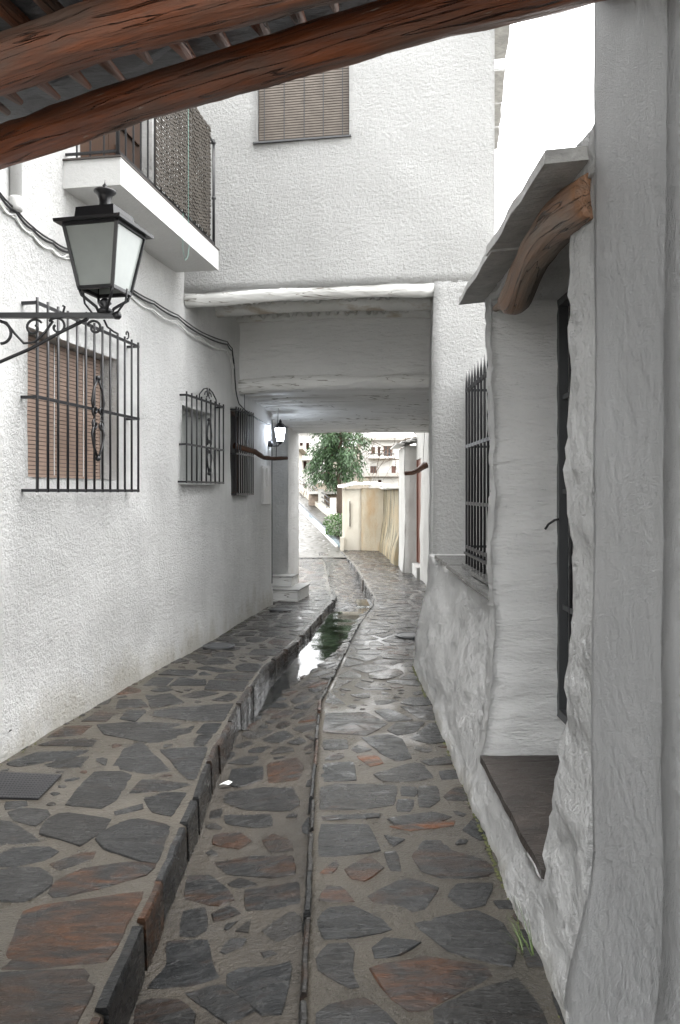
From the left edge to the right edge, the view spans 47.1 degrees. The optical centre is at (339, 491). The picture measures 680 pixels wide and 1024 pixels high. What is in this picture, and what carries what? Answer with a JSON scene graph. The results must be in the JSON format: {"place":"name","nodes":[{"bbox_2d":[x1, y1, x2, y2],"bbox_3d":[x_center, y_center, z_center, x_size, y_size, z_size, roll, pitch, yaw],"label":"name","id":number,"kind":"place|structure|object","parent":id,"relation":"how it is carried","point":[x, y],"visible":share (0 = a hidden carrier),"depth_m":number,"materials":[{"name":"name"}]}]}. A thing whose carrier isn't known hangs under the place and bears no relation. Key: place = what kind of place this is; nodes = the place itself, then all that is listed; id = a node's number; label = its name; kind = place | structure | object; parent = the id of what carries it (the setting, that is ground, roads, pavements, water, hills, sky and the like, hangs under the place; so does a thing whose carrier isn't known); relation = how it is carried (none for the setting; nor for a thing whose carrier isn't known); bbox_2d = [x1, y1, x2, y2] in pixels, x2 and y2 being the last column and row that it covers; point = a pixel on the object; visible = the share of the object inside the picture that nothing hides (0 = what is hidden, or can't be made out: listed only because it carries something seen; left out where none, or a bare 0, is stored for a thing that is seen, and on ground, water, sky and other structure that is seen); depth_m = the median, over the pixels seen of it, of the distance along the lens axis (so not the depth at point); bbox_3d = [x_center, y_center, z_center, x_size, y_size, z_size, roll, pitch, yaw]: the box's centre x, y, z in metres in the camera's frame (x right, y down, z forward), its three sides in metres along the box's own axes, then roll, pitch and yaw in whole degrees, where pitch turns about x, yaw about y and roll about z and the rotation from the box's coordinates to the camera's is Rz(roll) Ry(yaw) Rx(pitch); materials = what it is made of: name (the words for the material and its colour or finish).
{"place":"outdoors","nodes":[
{"label":"outdoors","id":0,"kind":"place"},
{"bbox_2d":[0,553,336,1023],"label":"pavement","id":1,"kind":"structure","parent":0,"point":[99,839],"depth_m":3.68,"materials":[{"name":"grey stone"}]},
{"bbox_2d":[0,771,61,799],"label":"access cover","id":2,"kind":"object","parent":1,"relation":"on","point":[23,786],"visible":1,"depth_m":4.10,"materials":[{"name":"black metal"}]},
{"bbox_2d":[0,111,298,762],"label":"house","id":3,"kind":"structure","parent":1,"relation":"on","point":[149,519],"depth_m":5.93,"materials":[{"name":"white paint"}]},
{"bbox_2d":[27,335,99,478],"bbox_3d":[-1.966,-0.550,5.411,0.084,1.020,1.327,0,0,9],"label":"window","id":4,"kind":"structure","parent":3,"relation":"in","point":[31,359],"depth_m":5.42,"materials":[{"name":"brown wood"}]},
{"bbox_2d":[0,181,153,363],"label":"street lamp","id":5,"kind":"object","parent":3,"relation":"attached to","point":[105,239],"visible":1,"depth_m":3.48,"materials":[{"name":"black metal"}]},
{"bbox_2d":[80,123,139,169],"bbox_3d":[-1.806,-3.115,6.027,0.078,1.930,1.297,0,0,9],"label":"door","id":6,"kind":"structure","parent":3,"relation":"in","point":[110,139],"depth_m":6.23,"materials":[{"name":"brown wood"}]},
{"bbox_2d":[0,192,269,425],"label":"cable","id":7,"kind":"object","parent":3,"relation":"attached to","point":[25,222],"visible":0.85,"depth_m":6.32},
{"bbox_2d":[155,107,210,237],"bbox_3d":[-1.241,-2.726,6.299,0.026,0.972,1.200,0,0,10],"label":"reed blind","id":8,"kind":"object","parent":3,"relation":"hanging from","point":[199,144],"visible":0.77,"depth_m":6.29,"materials":[{"name":"grey wicker"}]},
{"bbox_2d":[183,109,189,258],"bbox_3d":[-1.225,-2.639,6.207,0.013,1.622,0.154,0,0,7],"label":"cord","id":9,"kind":"object","parent":3,"relation":"hanging from","point":[188,176],"visible":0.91,"depth_m":6.28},
{"bbox_2d":[180,409,201,484],"bbox_3d":[-1.561,-0.440,7.785,0.062,0.840,1.033,0,0,9],"label":"window","id":10,"kind":"structure","parent":3,"relation":"in","point":[183,429],"depth_m":7.93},
{"bbox_2d":[230,411,238,495],"bbox_3d":[-1.319,-0.450,9.173,0.062,1.100,0.810,0,0,9],"label":"window","id":11,"kind":"structure","parent":3,"relation":"in","point":[232,414],"depth_m":9.34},
{"bbox_2d":[233,394,287,460],"bbox_3d":[-0.939,-0.755,9.345,0.096,0.756,0.910,0,0,37],"label":"hanging branch","id":12,"kind":"object","parent":3,"relation":"hanging from","point":[254,452],"visible":0.94,"depth_m":9.28,"materials":[{"name":"brown wood"}]},
{"bbox_2d":[268,419,286,446],"bbox_3d":[-0.846,-0.787,10.501,0.268,0.375,0.159,0,0,0],"label":"wall lantern","id":13,"kind":"object","parent":3,"relation":"attached to","point":[279,436],"depth_m":10.47,"materials":[{"name":"white glass"}]},
{"bbox_2d":[0,0,605,169],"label":"covered way","id":14,"kind":"structure","parent":3,"relation":"attached to","point":[73,73],"depth_m":2.37,"materials":[{"name":"wood"}]},
{"bbox_2d":[203,642,234,649],"bbox_3d":[-1.210,1.549,7.802,0.320,0.033,0.320,0,0,0],"label":"round cover","id":15,"kind":"object","parent":1,"relation":"on","point":[217,645],"visible":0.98,"depth_m":7.78,"materials":[{"name":"grey metal"}]},
{"bbox_2d":[269,607,291,611],"bbox_3d":[-0.779,1.551,10.229,0.300,0.033,0.300,0,0,0],"label":"round cover","id":16,"kind":"object","parent":1,"relation":"on","point":[278,609],"visible":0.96,"depth_m":10.17,"materials":[{"name":"grey metal"}]},
{"bbox_2d":[272,573,309,601],"bbox_3d":[-0.829,1.406,11.387,0.644,0.348,0.790,0,0,9],"label":"doorstep","id":17,"kind":"object","parent":1,"relation":"on","point":[287,586],"visible":0.66,"depth_m":11.32,"materials":[{"name":"stone"}]},
{"bbox_2d":[128,552,366,1023],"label":"gutter","id":18,"kind":"object","parent":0,"point":[229,949],"visible":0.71,"depth_m":3.32,"materials":[{"name":"grey stone"}]},
{"bbox_2d":[220,780,231,784],"bbox_3d":[-0.660,1.687,4.517,0.076,0.023,0.027,0,0,-7],"label":"paper scrap","id":19,"kind":"object","parent":18,"relation":"on","point":[228,782],"visible":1,"depth_m":4.52,"materials":[{"name":"white paper"}]},
{"bbox_2d":[240,599,371,729],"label":"water","id":20,"kind":"structure","parent":0,"point":[327,637],"depth_m":7.84,"materials":[{"name":"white liquid"}]},
{"bbox_2d":[299,486,345,557],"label":"road","id":21,"kind":"structure","parent":0,"point":[313,540],"depth_m":21.65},
{"bbox_2d":[299,476,318,498],"bbox_3d":[-1.256,-0.115,29.095,1.224,1.139,1.017,0,0,-29],"label":"bare shrub","id":22,"kind":"object","parent":21,"relation":"on","point":[305,487],"visible":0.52,"depth_m":28.98,"materials":[{"name":"brown plant"}]},
{"bbox_2d":[299,473,336,519],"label":"parapet","id":23,"kind":"structure","parent":21,"relation":"on","point":[323,507],"depth_m":26.67,"materials":[{"name":"white paint"}]},
{"bbox_2d":[299,502,339,546],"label":"wall","id":24,"kind":"structure","parent":21,"relation":"on","point":[317,523],"depth_m":23.70,"materials":[{"name":"white paint"}]},
{"bbox_2d":[323,513,341,536],"bbox_3d":[-0.086,1.019,22.011,0.870,0.870,0.861,0,0,0],"label":"bush","id":25,"kind":"object","parent":21,"relation":"on","point":[338,523],"visible":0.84,"depth_m":21.90,"materials":[{"name":"green plant"}]},
{"bbox_2d":[302,447,398,490],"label":"hill","id":26,"kind":"structure","parent":0,"point":[354,486],"depth_m":42.56,"materials":[{"name":"soil"}]},
{"bbox_2d":[299,433,323,483],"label":"house","id":27,"kind":"structure","parent":26,"relation":"on","point":[305,440],"depth_m":44.00,"materials":[{"name":"white paint"}]},
{"bbox_2d":[302,432,373,514],"bbox_3d":[-0.084,-1.748,26.146,2.423,6.005,2.482,0,0,0],"label":"leafy tree","id":28,"kind":"object","parent":26,"relation":"on","point":[330,451],"visible":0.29,"depth_m":25.91,"materials":[{"name":"green plant"}]},
{"bbox_2d":[363,473,398,489],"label":"house","id":29,"kind":"structure","parent":26,"relation":"on","point":[388,478],"depth_m":36.00,"materials":[{"name":"white paint"}]},
{"bbox_2d":[356,438,409,475],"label":"house","id":30,"kind":"structure","parent":26,"relation":"on","point":[384,467],"depth_m":48.00,"materials":[{"name":"white paint"}]},
{"bbox_2d":[370,466,376,472],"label":"window","id":31,"kind":"structure","parent":30,"relation":"in","point":[372,467],"depth_m":48.08,"materials":[{"name":"brown wood"}]},
{"bbox_2d":[384,446,391,455],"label":"window","id":32,"kind":"structure","parent":30,"relation":"in","point":[388,446],"depth_m":48.13,"materials":[{"name":"brown wood"}]},
{"bbox_2d":[298,550,564,1023],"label":"pavement","id":33,"kind":"structure","parent":0,"point":[407,907],"depth_m":3.19,"materials":[{"name":"grey stone"}]},
{"bbox_2d":[1,614,559,1017],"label":"moss","id":34,"kind":"object","parent":33,"relation":"on","point":[489,853],"visible":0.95,"depth_m":3.51,"materials":[{"name":"green plant"}]},
{"bbox_2d":[184,25,509,579],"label":"bridge house","id":35,"kind":"structure","parent":33,"relation":"on","point":[354,219],"depth_m":7.16,"materials":[{"name":"white paint"}]},
{"bbox_2d":[253,66,350,144],"bbox_3d":[-0.337,-3.845,7.241,0.932,1.270,0.158,0,0,9],"label":"window","id":36,"kind":"structure","parent":35,"relation":"in","point":[313,107],"depth_m":7.23,"materials":[{"name":"brown wood"}]},
{"bbox_2d":[338,482,391,550],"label":"shed","id":37,"kind":"structure","parent":33,"relation":"on","point":[362,515],"depth_m":20.46,"materials":[{"name":"beige paint"}]},
{"bbox_2d":[379,486,398,564],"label":"garden wall","id":38,"kind":"structure","parent":33,"relation":"on","point":[389,544],"depth_m":17.97,"materials":[{"name":"beige paint"}]},
{"bbox_2d":[395,632,415,638],"bbox_3d":[0.763,1.548,8.367,0.340,0.033,0.340,0,0,0],"label":"round cover","id":39,"kind":"object","parent":33,"relation":"on","point":[406,635],"visible":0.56,"depth_m":8.31,"materials":[{"name":"grey metal"}]},
{"bbox_2d":[390,433,428,584],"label":"end house","id":40,"kind":"structure","parent":33,"relation":"on","point":[413,522],"depth_m":14.80,"materials":[{"name":"paint"}]},
{"bbox_2d":[404,432,427,475],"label":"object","id":41,"kind":"object","parent":40,"relation":"attached to","point":[421,467],"visible":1,"depth_m":12.02,"materials":[{"name":"brown wood"}]},
{"bbox_2d":[416,459,420,562],"bbox_3d":[1.482,0.370,14.320,0.075,1.920,0.920,0,0,0],"label":"door","id":42,"kind":"structure","parent":40,"relation":"in","point":[418,462],"depth_m":14.62,"materials":[{"name":"red wood"}]},
{"bbox_2d":[413,125,594,1023],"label":"house","id":43,"kind":"structure","parent":33,"relation":"on","point":[502,658],"depth_m":3.75,"materials":[{"name":"paint"}]},
{"bbox_2d":[504,897,533,956],"bbox_3d":[0.594,1.472,2.646,0.106,0.156,0.166,0,0,0],"label":"grass tuft","id":44,"kind":"object","parent":33,"relation":"on","point":[520,941],"visible":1,"depth_m":2.63,"materials":[{"name":"green plant"}]},
{"bbox_2d":[564,0,679,1023],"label":"corner house","id":45,"kind":"structure","parent":33,"relation":"on","point":[624,967],"depth_m":1.91,"materials":[{"name":"white paint"}]},
{"bbox_2d":[342,3,593,446],"label":"sky","id":46,"kind":"structure","parent":0,"point":[548,102],"materials":[{"name":"white"}]},
{"label":"ground","id":47,"kind":"structure","parent":0,"visible":0},
{"bbox_2d":[299,446,307,472],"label":"house","id":48,"kind":"structure","parent":47,"relation":"on","point":[302,449],"depth_m":38.25,"materials":[{"name":"white paint"}]},
{"bbox_2d":[308,491,336,511],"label":"retaining wall","id":49,"kind":"structure","parent":47,"relation":"on","point":[313,496],"depth_m":27.19,"materials":[{"name":"paint"}]},
{"bbox_2d":[342,432,415,485],"bbox_3d":[1.485,-0.617,23.736,2.883,4.939,2.894,0,0,-38],"label":"bare tree","id":50,"kind":"object","parent":47,"relation":"on","point":[389,458],"visible":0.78,"depth_m":23.60,"materials":[{"name":"brown plant"}]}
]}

